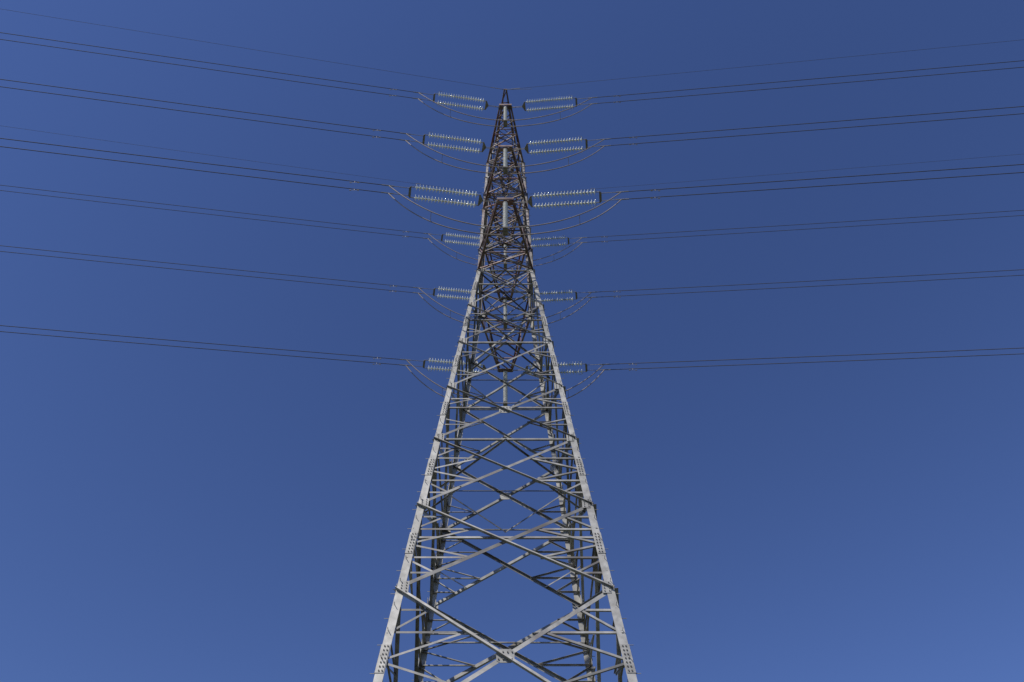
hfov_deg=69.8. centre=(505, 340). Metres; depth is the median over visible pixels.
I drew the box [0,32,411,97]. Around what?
power line conductor
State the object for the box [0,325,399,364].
power line conductor
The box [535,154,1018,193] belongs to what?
earth wire
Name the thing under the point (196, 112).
power line conductor
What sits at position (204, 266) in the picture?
power line conductor
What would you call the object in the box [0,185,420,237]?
power line conductor
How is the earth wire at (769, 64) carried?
attached to the transmission tower
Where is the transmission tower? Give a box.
[349,87,659,681]
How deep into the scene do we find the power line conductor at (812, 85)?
46.47 m
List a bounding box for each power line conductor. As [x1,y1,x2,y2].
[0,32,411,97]
[0,79,399,139]
[0,138,381,192]
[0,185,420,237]
[0,245,412,292]
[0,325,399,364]
[587,210,1023,241]
[597,60,1023,103]
[601,269,1023,296]
[611,106,1023,145]
[611,348,1023,369]
[629,164,1023,198]
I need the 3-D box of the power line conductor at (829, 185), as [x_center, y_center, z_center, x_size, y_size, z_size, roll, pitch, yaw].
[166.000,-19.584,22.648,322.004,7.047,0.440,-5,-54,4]
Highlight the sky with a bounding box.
[0,0,1023,681]
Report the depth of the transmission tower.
29.27 m
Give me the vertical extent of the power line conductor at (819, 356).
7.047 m
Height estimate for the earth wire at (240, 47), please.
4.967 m
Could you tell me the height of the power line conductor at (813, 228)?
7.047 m
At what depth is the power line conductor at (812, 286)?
46.45 m
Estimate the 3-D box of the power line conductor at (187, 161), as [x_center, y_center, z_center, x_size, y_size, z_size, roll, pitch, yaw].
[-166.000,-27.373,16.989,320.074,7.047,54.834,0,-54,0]
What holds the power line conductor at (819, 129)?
attached to the transmission tower
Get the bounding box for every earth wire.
[3,9,485,86]
[5,126,480,192]
[527,40,1016,87]
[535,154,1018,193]
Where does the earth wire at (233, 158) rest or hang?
attached to the transmission tower
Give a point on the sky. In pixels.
(169, 513)

